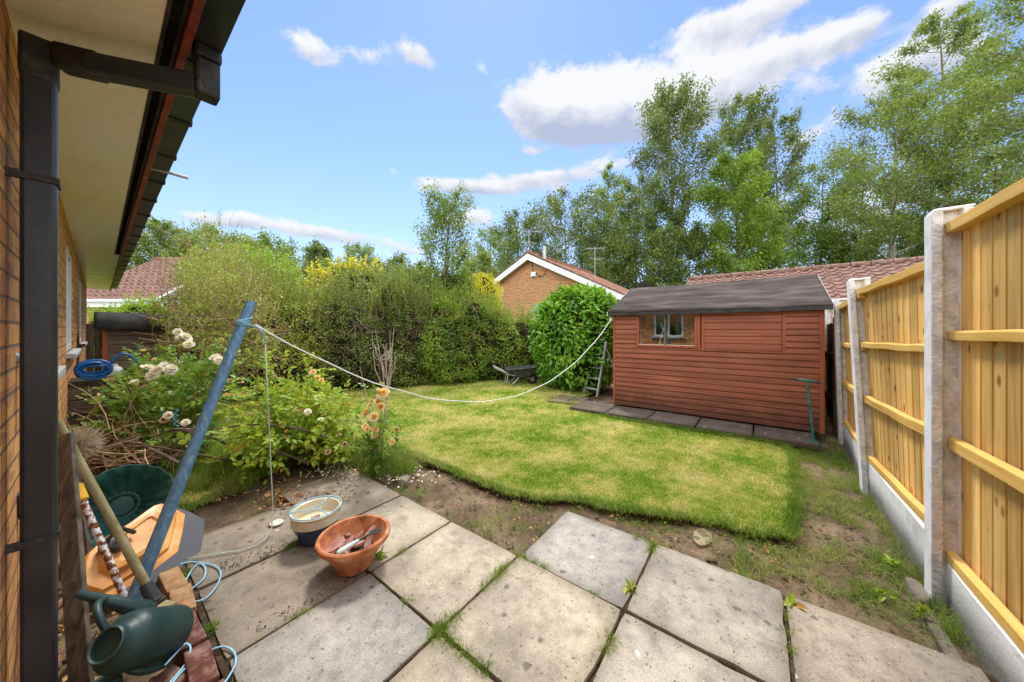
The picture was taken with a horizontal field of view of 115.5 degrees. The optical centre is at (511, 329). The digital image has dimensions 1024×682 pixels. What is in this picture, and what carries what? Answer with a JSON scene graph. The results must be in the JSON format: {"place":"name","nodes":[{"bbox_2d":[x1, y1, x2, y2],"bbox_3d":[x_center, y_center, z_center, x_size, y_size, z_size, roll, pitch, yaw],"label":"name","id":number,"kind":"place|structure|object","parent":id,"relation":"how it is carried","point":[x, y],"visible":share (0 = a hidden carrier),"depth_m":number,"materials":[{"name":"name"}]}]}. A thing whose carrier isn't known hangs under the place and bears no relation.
{"place":"outdoors","nodes":[
{"label":"outdoors","id":0,"kind":"place"},
{"bbox_2d":[150,378,818,544],"bbox_3d":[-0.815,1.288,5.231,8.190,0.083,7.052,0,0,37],"label":"lawn","id":1,"kind":"structure","parent":0,"point":[492,491],"depth_m":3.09,"materials":[{"name":"plant"}]},
{"bbox_2d":[68,376,143,460],"bbox_3d":[-4.079,0.858,3.227,0.540,0.745,0.500,0,0,37],"label":"wooden box","id":2,"kind":"object","parent":1,"relation":"on","point":[77,403],"visible":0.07,"depth_m":2.99,"materials":[{"name":"brown wood"}]},
{"bbox_2d":[73,353,138,379],"bbox_3d":[-3.949,0.351,3.159,0.140,0.251,0.408,0,0,37],"label":"hose coil","id":3,"kind":"object","parent":2,"relation":"on","point":[80,372],"visible":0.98,"depth_m":3.08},
{"bbox_2d":[94,312,212,401],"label":"shed","id":4,"kind":"structure","parent":1,"relation":"on","point":[119,329],"depth_m":4.50,"materials":[{"name":"red wood"}]},
{"bbox_2d":[64,362,327,501],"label":"pruned twigs","id":5,"kind":"object","parent":1,"relation":"on","point":[114,462],"depth_m":2.55,"materials":[{"name":"brown plant"}]},
{"bbox_2d":[103,210,298,383],"bbox_3d":[-4.590,-0.520,5.011,3.097,3.124,2.193,0,0,37],"label":"rambling shrub","id":6,"kind":"object","parent":1,"relation":"on","point":[205,291],"visible":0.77,"depth_m":4.70,"materials":[{"name":"green plant"}]},
{"bbox_2d":[157,433,422,497],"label":"long grass","id":7,"kind":"structure","parent":1,"relation":"on","point":[396,462],"depth_m":2.76,"materials":[{"name":"green plant"}]},
{"bbox_2d":[493,365,537,385],"bbox_3d":[0.077,1.035,7.435,1.026,0.434,0.542,0,0,-7],"label":"wheelbarrow","id":8,"kind":"object","parent":1,"relation":"on","point":[525,371],"visible":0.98,"depth_m":7.28,"materials":[{"name":"metal"}]},
{"bbox_2d":[58,377,984,681],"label":"soil","id":9,"kind":"structure","parent":0,"point":[222,513],"depth_m":2.08,"materials":[{"name":"brown soil"}]},
{"bbox_2d":[58,432,94,681],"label":"plank","id":10,"kind":"object","parent":9,"relation":"on","point":[77,631],"visible":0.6,"depth_m":1.21,"materials":[{"name":"brown wood"}]},
{"bbox_2d":[78,471,91,555],"bbox_3d":[-2.285,0.986,1.705,0.264,0.546,0.043,0,0,24],"label":"plank","id":11,"kind":"object","parent":9,"relation":"on","point":[87,542],"visible":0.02,"depth_m":1.69,"materials":[{"name":"brown wood"}]},
{"bbox_2d":[66,425,129,596],"bbox_3d":[-1.975,0.847,1.495,0.561,0.781,0.182,0,0,29],"label":"soft broom","id":12,"kind":"object","parent":9,"relation":"on","point":[87,443],"visible":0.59,"depth_m":1.48,"materials":[{"name":"white paint"}]},
{"bbox_2d":[84,464,172,546],"bbox_3d":[-2.374,1.032,1.970,0.313,0.413,0.440,0,0,37],"label":"ribbed tub","id":13,"kind":"object","parent":9,"relation":"on","point":[131,492],"visible":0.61,"depth_m":2.05,"materials":[{"name":"teal plastic"}]},
{"bbox_2d":[85,504,204,598],"bbox_3d":[-1.896,1.119,1.704,0.306,0.327,0.523,0,0,-3],"label":"mower","id":14,"kind":"object","parent":9,"relation":"on","point":[183,539],"visible":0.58,"depth_m":1.70,"materials":[{"name":"orange plastic"}]},
{"bbox_2d":[66,327,260,483],"bbox_3d":[-3.403,0.678,3.248,2.373,1.410,1.354,0,0,37],"label":"rose bush","id":15,"kind":"object","parent":9,"relation":"on","point":[172,387],"visible":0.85,"depth_m":2.88,"materials":[{"name":"green plant"}]},
{"bbox_2d":[149,664,185,681],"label":"edging brick","id":16,"kind":"object","parent":9,"relation":"on","point":[169,673],"visible":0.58,"depth_m":1.17,"materials":[{"name":"brown brick"}]},
{"bbox_2d":[73,588,193,675],"bbox_3d":[-1.357,1.082,1.172,0.304,0.313,0.287,0,0,37],"label":"watering can","id":17,"kind":"object","parent":16,"relation":"on","point":[140,637],"visible":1,"depth_m":1.12,"materials":[{"name":"green plastic"}]},
{"bbox_2d":[158,566,187,599],"bbox_3d":[-1.676,1.258,1.596,0.205,0.065,0.074,0,-1,34],"label":"edging brick","id":18,"kind":"object","parent":9,"relation":"on","point":[171,579],"visible":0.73,"depth_m":1.58,"materials":[{"name":"brick"}]},
{"bbox_2d":[168,583,196,612],"bbox_3d":[-1.498,1.250,1.467,0.205,0.065,0.074,1,-1,40],"label":"edging brick","id":19,"kind":"object","parent":9,"relation":"on","point":[183,594],"visible":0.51,"depth_m":1.48,"materials":[{"name":"brick"}]},
{"bbox_2d":[58,419,177,606],"bbox_3d":[-1.699,0.807,1.395,0.564,0.843,0.063,0,0,5],"label":"wooden broom","id":20,"kind":"object","parent":19,"relation":"on","point":[149,589],"visible":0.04,"depth_m":1.38,"materials":[{"name":"brown wood"}]},
{"bbox_2d":[128,300,255,597],"bbox_3d":[-1.737,0.533,1.814,0.055,1.456,0.665,0,0,5],"label":"clothes post","id":21,"kind":"object","parent":9,"relation":"on","point":[160,530],"visible":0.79,"depth_m":1.74,"materials":[{"name":"blue metal"}]},
{"bbox_2d":[234,316,611,402],"bbox_3d":[-0.054,0.283,3.574,4.579,0.957,0.152,0,0,-43],"label":"washing line","id":22,"kind":"object","parent":21,"relation":"attached to","point":[239,321],"visible":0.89,"depth_m":2.49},
{"bbox_2d":[185,336,273,558],"bbox_3d":[-1.589,0.642,1.864,0.200,1.211,0.381,0,0,29],"label":"cord","id":23,"kind":"object","parent":22,"relation":"hanging from","point":[265,342],"visible":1,"depth_m":2.03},
{"bbox_2d":[177,611,206,665],"bbox_3d":[-1.329,1.258,1.326,0.205,0.065,0.074,1,0,35],"label":"edging brick","id":24,"kind":"object","parent":9,"relation":"on","point":[197,636],"visible":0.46,"depth_m":1.29,"materials":[{"name":"red brick"}]},
{"bbox_2d":[183,640,219,681],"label":"edging brick","id":25,"kind":"object","parent":9,"relation":"on","point":[199,661],"visible":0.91,"depth_m":1.19,"materials":[{"name":"red brick"}]},
{"bbox_2d":[164,643,236,681],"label":"blue cord","id":26,"kind":"object","parent":25,"relation":"on","point":[178,674],"visible":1,"depth_m":1.19,"materials":[{"name":"blue plastic"}]},
{"bbox_2d":[176,238,307,296],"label":"hedge shrub","id":27,"kind":"object","parent":9,"relation":"on","point":[283,264],"visible":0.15,"depth_m":7.48,"materials":[{"name":"green plant"}]},
{"bbox_2d":[150,234,349,395],"bbox_3d":[-5.366,-0.367,6.759,4.466,3.333,2.736,0,0,16],"label":"hedge shrub","id":28,"kind":"object","parent":9,"relation":"on","point":[295,314],"visible":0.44,"depth_m":6.15,"materials":[{"name":"green plant"}]},
{"bbox_2d":[176,335,372,486],"bbox_3d":[-2.098,0.701,2.972,1.715,1.361,1.448,0,0,37],"label":"rose bush","id":29,"kind":"object","parent":9,"relation":"on","point":[321,418],"visible":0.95,"depth_m":2.85,"materials":[{"name":"green plant"}]},
{"bbox_2d":[300,258,437,390],"bbox_3d":[-3.158,-0.203,7.345,3.392,3.006,2.569,0,0,-30],"label":"hedge shrub","id":30,"kind":"object","parent":9,"relation":"on","point":[350,325],"visible":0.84,"depth_m":6.82,"materials":[{"name":"green plant"}]},
{"bbox_2d":[360,330,394,448],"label":"dead stalk","id":31,"kind":"object","parent":9,"relation":"on","point":[389,353],"visible":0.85,"depth_m":3.09,"materials":[{"name":"brown plant"}]},
{"bbox_2d":[344,382,412,479],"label":"standard rose","id":32,"kind":"object","parent":9,"relation":"on","point":[374,417],"visible":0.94,"depth_m":2.78,"materials":[{"name":"green plant"}]},
{"bbox_2d":[317,255,482,309],"bbox_3d":[-2.981,-1.230,9.461,4.864,1.824,2.380,0,0,-19],"label":"backing shrub","id":33,"kind":"object","parent":9,"relation":"on","point":[354,275],"visible":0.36,"depth_m":8.91,"materials":[{"name":"green plant"}]},
{"bbox_2d":[58,467,818,681],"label":"fallen leaves","id":34,"kind":"object","parent":9,"relation":"on","point":[61,627],"visible":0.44,"depth_m":2.35,"materials":[{"name":"brown plant"}]},
{"bbox_2d":[409,179,482,302],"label":"birch tree","id":35,"kind":"object","parent":9,"relation":"on","point":[438,215],"visible":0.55,"depth_m":8.81,"materials":[{"name":"green plant"}]},
{"bbox_2d":[410,274,539,385],"bbox_3d":[-0.608,-0.037,8.149,4.378,2.674,2.264,0,0,-16],"label":"hedge shrub","id":36,"kind":"object","parent":9,"relation":"on","point":[472,340],"visible":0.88,"depth_m":7.63,"materials":[{"name":"green plant"}]},
{"bbox_2d":[470,271,503,311],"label":"golden conifer","id":37,"kind":"object","parent":9,"relation":"on","point":[487,284],"visible":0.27,"depth_m":9.33,"materials":[{"name":"yellow plant"}]},
{"bbox_2d":[527,281,617,393],"bbox_3d":[1.413,0.127,7.100,2.140,2.373,2.133,0,0,37],"label":"laurel bush","id":38,"kind":"object","parent":9,"relation":"on","point":[569,324],"visible":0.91,"depth_m":6.52,"materials":[{"name":"green plant"}]},
{"bbox_2d":[180,504,998,681],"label":"weeds","id":39,"kind":"object","parent":9,"relation":"on","point":[223,666],"visible":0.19,"depth_m":1.31,"materials":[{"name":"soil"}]},
{"bbox_2d":[186,504,297,590],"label":"paving slab","id":40,"kind":"structure","parent":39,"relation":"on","point":[248,532],"depth_m":1.89,"materials":[{"name":"concrete"}]},
{"bbox_2d":[199,544,366,660],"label":"paving slab","id":41,"kind":"structure","parent":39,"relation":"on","point":[266,592],"depth_m":1.53,"materials":[{"name":"concrete"}]},
{"bbox_2d":[289,497,341,545],"bbox_3d":[-1.179,1.161,1.948,0.272,0.174,0.272,0,0,37],"label":"glazed pot","id":42,"kind":"object","parent":41,"relation":"on","point":[308,533],"visible":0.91,"depth_m":1.89,"materials":[{"name":"beige ceramic"}]},
{"bbox_2d":[315,514,389,576],"bbox_3d":[-0.839,1.162,1.718,0.360,0.168,0.360,0,0,37],"label":"terracotta bowl","id":43,"kind":"object","parent":41,"relation":"on","point":[356,560],"visible":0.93,"depth_m":1.70,"materials":[{"name":"ceramic"}]},
{"bbox_2d":[230,574,433,681],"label":"paving slab","id":44,"kind":"structure","parent":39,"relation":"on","point":[367,628],"depth_m":1.29,"materials":[{"name":"concrete"}]},
{"bbox_2d":[280,469,399,521],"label":"paving slab","id":45,"kind":"structure","parent":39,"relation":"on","point":[375,497],"depth_m":2.48,"materials":[{"name":"concrete"}]},
{"bbox_2d":[362,496,449,571],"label":"paving slab","id":46,"kind":"structure","parent":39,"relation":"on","point":[412,523],"depth_m":2.08,"materials":[{"name":"concrete"}]},
{"bbox_2d":[389,638,492,681],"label":"paving slab","id":47,"kind":"structure","parent":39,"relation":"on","point":[429,663],"depth_m":1.20,"materials":[{"name":"concrete"}]},
{"bbox_2d":[372,522,515,627],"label":"paving slab","id":48,"kind":"structure","parent":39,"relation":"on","point":[439,571],"depth_m":1.68,"materials":[{"name":"concrete"}]},
{"bbox_2d":[182,530,801,680],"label":"joint grass","id":49,"kind":"structure","parent":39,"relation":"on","point":[439,630],"depth_m":1.36,"materials":[{"name":"green plant"}]},
{"bbox_2d":[444,557,619,681],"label":"paving slab","id":50,"kind":"structure","parent":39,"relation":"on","point":[527,622],"depth_m":1.36,"materials":[{"name":"concrete"}]},
{"bbox_2d":[523,511,652,609],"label":"paving slab","id":51,"kind":"structure","parent":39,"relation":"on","point":[582,552],"depth_m":1.80,"materials":[{"name":"concrete"}]},
{"bbox_2d":[593,613,756,681],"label":"paving slab","id":52,"kind":"structure","parent":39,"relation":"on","point":[647,652],"depth_m":1.22,"materials":[{"name":"concrete"}]},
{"bbox_2d":[627,545,790,681],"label":"paving slab","id":53,"kind":"structure","parent":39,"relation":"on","point":[731,619],"depth_m":1.43,"materials":[{"name":"concrete"}]},
{"bbox_2d":[787,595,989,681],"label":"paving slab","id":54,"kind":"structure","parent":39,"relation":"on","point":[835,647],"depth_m":1.24,"materials":[{"name":"concrete"}]},
{"bbox_2d":[569,400,617,413],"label":"paving slab","id":55,"kind":"structure","parent":9,"relation":"on","point":[600,407],"depth_m":5.04,"materials":[{"name":"concrete"}]},
{"bbox_2d":[605,405,656,420],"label":"paving slab","id":56,"kind":"structure","parent":9,"relation":"on","point":[630,412],"depth_m":4.71,"materials":[{"name":"concrete"}]},
{"bbox_2d":[330,451,948,625],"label":"weeds","id":57,"kind":"object","parent":9,"relation":"on","point":[820,578],"visible":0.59,"depth_m":2.00,"materials":[{"name":"green plant"}]},
{"bbox_2d":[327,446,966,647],"bbox_3d":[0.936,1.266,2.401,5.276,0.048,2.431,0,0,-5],"label":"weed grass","id":58,"kind":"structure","parent":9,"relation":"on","point":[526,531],"depth_m":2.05,"materials":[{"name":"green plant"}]},
{"bbox_2d":[375,545,929,619],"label":"seedling weeds","id":59,"kind":"object","parent":9,"relation":"on","point":[790,600],"visible":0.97,"depth_m":1.52,"materials":[{"name":"green plant"}]},
{"bbox_2d":[647,410,700,428],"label":"paving slab","id":60,"kind":"structure","parent":9,"relation":"on","point":[679,419],"depth_m":4.38,"materials":[{"name":"concrete"}]},
{"bbox_2d":[696,416,752,439],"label":"paving slab","id":61,"kind":"structure","parent":9,"relation":"on","point":[729,426],"depth_m":4.03,"materials":[{"name":"concrete"}]},
{"bbox_2d":[754,423,819,449],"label":"paving slab","id":62,"kind":"structure","parent":9,"relation":"on","point":[796,437],"depth_m":3.68,"materials":[{"name":"concrete"}]},
{"bbox_2d":[607,274,833,433],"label":"garden shed","id":63,"kind":"structure","parent":62,"relation":"on","point":[749,350],"depth_m":4.33,"materials":[{"name":"red wood"}]},
{"bbox_2d":[637,314,696,347],"bbox_3d":[2.238,-0.016,4.712,0.806,0.528,0.039,0,0,37],"label":"window","id":64,"kind":"structure","parent":63,"relation":"in","point":[666,330],"depth_m":4.70,"materials":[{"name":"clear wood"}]},
{"bbox_2d":[793,377,821,448],"bbox_3d":[3.191,0.892,3.498,0.267,0.758,0.153,0,0,26],"label":"soil cultivator","id":65,"kind":"object","parent":9,"relation":"on","point":[809,406],"visible":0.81,"depth_m":3.48,"materials":[{"name":"teal paint"}]},
{"bbox_2d":[703,445,976,661],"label":"straggly grass","id":66,"kind":"structure","parent":9,"relation":"on","point":[871,590],"depth_m":1.81,"materials":[{"name":"green plant"}]},
{"bbox_2d":[821,435,982,657],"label":"weeds","id":67,"kind":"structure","parent":9,"relation":"on","point":[871,503],"depth_m":1.92,"materials":[{"name":"green plant"}]},
{"bbox_2d":[905,577,930,608],"bbox_3d":[1.960,1.272,1.562,0.059,0.055,0.181,0,0,37],"label":"concrete block","id":68,"kind":"object","parent":9,"relation":"on","point":[918,589],"depth_m":1.54,"materials":[{"name":"grey concrete"}]},
{"bbox_2d":[918,603,962,660],"bbox_3d":[1.776,1.286,1.332,0.043,0.028,0.497,0,0,37],"label":"concrete block","id":69,"kind":"object","parent":9,"relation":"on","point":[941,645],"depth_m":1.34,"materials":[{"name":"grey concrete"}]},
{"bbox_2d":[93,0,1023,298],"label":"sky","id":70,"kind":"structure","parent":0,"point":[328,117],"materials":[{"name":"blue"}]},
{"label":"ground","id":71,"kind":"structure","parent":0,"visible":0},
{"bbox_2d":[86,324,101,371],"bbox_3d":[-8.806,0.550,7.006,0.120,1.500,1.796,0,0,37],"label":"board fence","id":72,"kind":"object","parent":71,"relation":"on","point":[94,344],"visible":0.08,"depth_m":6.90,"materials":[{"name":"brown wood"}]},
{"bbox_2d":[0,0,245,681],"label":"brick bungalow","id":73,"kind":"object","parent":71,"relation":"on","point":[100,100],"visible":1,"depth_m":1.03,"materials":[{"name":"brown brick"}]},
{"bbox_2d":[66,244,81,358],"bbox_3d":[-4.339,-0.277,3.169,1.380,1.045,0.117,0,0,38],"label":"window","id":74,"kind":"structure","parent":73,"relation":"in","point":[74,353],"depth_m":3.21,"materials":[{"name":"white paint"}]},
{"bbox_2d":[111,290,170,313],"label":"garden shrub","id":75,"kind":"object","parent":71,"relation":"on","point":[131,308],"visible":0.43,"depth_m":10.10,"materials":[{"name":"green plant"}]},
{"bbox_2d":[87,257,218,323],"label":"tiled house","id":76,"kind":"structure","parent":71,"relation":"on","point":[145,277],"depth_m":13.83,"materials":[{"name":"brown tile"}]},
{"bbox_2d":[125,215,212,270],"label":"feathery tree","id":77,"kind":"object","parent":71,"relation":"on","point":[148,245],"visible":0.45,"depth_m":26.26,"materials":[{"name":"green plant"}]},
{"bbox_2d":[167,221,270,273],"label":"feathery tree","id":78,"kind":"object","parent":71,"relation":"on","point":[209,228],"visible":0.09,"depth_m":30.49,"materials":[{"name":"green plant"}]},
{"bbox_2d":[230,226,305,284],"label":"feathery tree","id":79,"kind":"object","parent":71,"relation":"on","point":[266,241],"visible":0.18,"depth_m":30.90,"materials":[{"name":"green plant"}]},
{"bbox_2d":[289,236,335,301],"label":"round tree","id":80,"kind":"object","parent":71,"relation":"on","point":[316,249],"visible":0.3,"depth_m":25.36,"materials":[{"name":"green plant"}]},
{"bbox_2d":[303,253,383,294],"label":"golden shrub","id":81,"kind":"object","parent":71,"relation":"on","point":[323,271],"visible":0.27,"depth_m":9.34,"materials":[{"name":"yellow plant"}]},
{"bbox_2d":[334,241,382,316],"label":"willow tree","id":82,"kind":"object","parent":71,"relation":"on","point":[351,251],"visible":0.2,"depth_m":29.22,"materials":[{"name":"green plant"}]},
{"bbox_2d":[462,248,499,280],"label":"tree","id":83,"kind":"object","parent":71,"relation":"on","point":[486,263],"visible":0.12,"depth_m":17.62,"materials":[{"name":"green plant"}]},
{"bbox_2d":[454,224,514,272],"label":"tree","id":84,"kind":"object","parent":71,"relation":"on","point":[480,247],"visible":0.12,"depth_m":30.88,"materials":[{"name":"green plant"}]},
{"bbox_2d":[475,205,563,278],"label":"dark tree","id":85,"kind":"object","parent":71,"relation":"on","point":[513,245],"visible":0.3,"depth_m":24.53,"materials":[{"name":"green plant"}]},
{"bbox_2d":[511,177,619,275],"bbox_3d":[3.750,-4.758,23.785,7.881,12.021,7.815,0,0,37],"label":"leafy tree","id":86,"kind":"object","parent":71,"relation":"on","point":[552,203],"visible":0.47,"depth_m":23.10,"materials":[{"name":"green plant"}]},
{"bbox_2d":[494,230,650,319],"bbox_3d":[2.642,-1.460,15.551,8.482,5.420,6.843,0,0,37],"label":"bungalow","id":87,"kind":"object","parent":71,"relation":"on","point":[528,277],"visible":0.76,"depth_m":13.50,"materials":[{"name":"orange brick"}]},
{"bbox_2d":[556,206,650,289],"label":"understorey tree","id":88,"kind":"object","parent":71,"relation":"on","point":[629,270],"visible":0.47,"depth_m":20.67,"materials":[{"name":"green plant"}]},
{"bbox_2d":[568,161,648,288],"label":"slender tree","id":89,"kind":"object","parent":71,"relation":"on","point":[605,174],"visible":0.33,"depth_m":24.43,"materials":[{"name":"green plant"}]},
{"bbox_2d":[594,165,680,287],"bbox_3d":[8.720,-5.192,22.702,6.161,12.887,6.630,0,0,24],"label":"leafy tree","id":90,"kind":"object","parent":71,"relation":"on","point":[636,203],"visible":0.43,"depth_m":21.91,"materials":[{"name":"green plant"}]},
{"bbox_2d":[632,223,687,286],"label":"leafy tree","id":91,"kind":"object","parent":71,"relation":"on","point":[651,279],"visible":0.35,"depth_m":19.57,"materials":[{"name":"green plant"}]},
{"bbox_2d":[625,71,738,261],"bbox_3d":[12.147,-8.400,23.955,7.270,19.306,7.094,0,0,7],"label":"poplar tree","id":92,"kind":"object","parent":71,"relation":"on","point":[660,127],"visible":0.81,"depth_m":22.67,"materials":[{"name":"green plant"}]},
{"bbox_2d":[656,216,736,284],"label":"understorey tree","id":93,"kind":"object","parent":71,"relation":"on","point":[692,252],"visible":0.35,"depth_m":20.28,"materials":[{"name":"green plant"}]},
{"bbox_2d":[682,142,790,275],"bbox_3d":[13.861,-4.971,20.204,5.791,12.448,5.540,0,0,-25],"label":"maple tree","id":94,"kind":"object","parent":71,"relation":"on","point":[759,215],"visible":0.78,"depth_m":19.41,"materials":[{"name":"green plant"}]},
{"bbox_2d":[694,82,787,264],"bbox_3d":[19.105,-9.322,27.086,6.196,21.150,6.587,0,0,37],"label":"poplar tree","id":95,"kind":"object","parent":71,"relation":"on","point":[745,126],"visible":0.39,"depth_m":26.07,"materials":[{"name":"green plant"}]},
{"bbox_2d":[730,207,802,272],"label":"understorey tree","id":96,"kind":"object","parent":71,"relation":"on","point":[779,221],"visible":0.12,"depth_m":20.07,"materials":[{"name":"green plant"}]},
{"bbox_2d":[742,98,825,268],"bbox_3d":[23.046,-8.893,27.867,5.424,20.296,4.758,0,0,37],"label":"poplar tree","id":97,"kind":"object","parent":71,"relation":"on","point":[792,137],"visible":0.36,"depth_m":27.31,"materials":[{"name":"green plant"}]},
{"bbox_2d":[687,256,923,302],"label":"garage","id":98,"kind":"structure","parent":71,"relation":"on","point":[834,278],"depth_m":9.95,"materials":[{"name":"brown tile"}]},
{"bbox_2d":[780,206,862,267],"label":"understorey tree","id":99,"kind":"object","parent":71,"relation":"on","point":[803,258],"visible":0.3,"depth_m":21.45,"materials":[{"name":"green plant"}]},
{"bbox_2d":[764,147,883,268],"bbox_3d":[22.596,-6.034,23.887,7.270,14.573,7.075,0,0,-27],"label":"sparse tree","id":100,"kind":"object","parent":71,"relation":"on","point":[803,192],"visible":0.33,"depth_m":23.97,"materials":[{"name":"green plant"}]},
{"bbox_2d":[825,318,837,434],"bbox_3d":[5.135,0.607,5.420,0.115,1.524,4.246,0,0,37],"label":"old fence","id":101,"kind":"object","parent":71,"relation":"on","point":[830,393],"visible":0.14,"depth_m":4.59,"materials":[{"name":"brown wood"}]},
{"bbox_2d":[808,157,908,263],"bbox_3d":[26.870,-5.975,24.924,7.465,14.455,6.135,0,0,-26],"label":"sparse tree","id":102,"kind":"object","parent":71,"relation":"on","point":[856,194],"visible":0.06,"depth_m":24.25,"materials":[{"name":"green plant"}]},
{"bbox_2d":[827,216,896,263],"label":"understorey tree","id":103,"kind":"object","parent":71,"relation":"on","point":[851,238],"visible":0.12,"depth_m":19.77,"materials":[{"name":"green plant"}]},
{"bbox_2d":[801,48,1023,260],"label":"ash tree","id":104,"kind":"object","parent":71,"relation":"on","point":[895,223],"visible":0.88,"depth_m":17.05,"materials":[{"name":"green plant"}]},
{"bbox_2d":[825,178,1023,681],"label":"garden fence","id":105,"kind":"object","parent":71,"relation":"on","point":[929,358],"visible":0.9,"depth_m":1.48,"materials":[{"name":"wood"}]},
{"bbox_2d":[864,0,1023,243],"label":"ash tree","id":106,"kind":"object","parent":71,"relation":"on","point":[963,24],"visible":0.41,"depth_m":18.67,"materials":[{"name":"green plant"}]},
{"bbox_2d":[880,53,1023,256],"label":"ash tree","id":107,"kind":"object","parent":71,"relation":"on","point":[1006,91],"visible":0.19,"depth_m":16.99,"materials":[{"name":"green plant"}]},
{"bbox_2d":[910,0,1023,181],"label":"ash tree","id":108,"kind":"object","parent":71,"relation":"on","point":[1002,114],"visible":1,"depth_m":11.69,"materials":[{"name":"green plant"}]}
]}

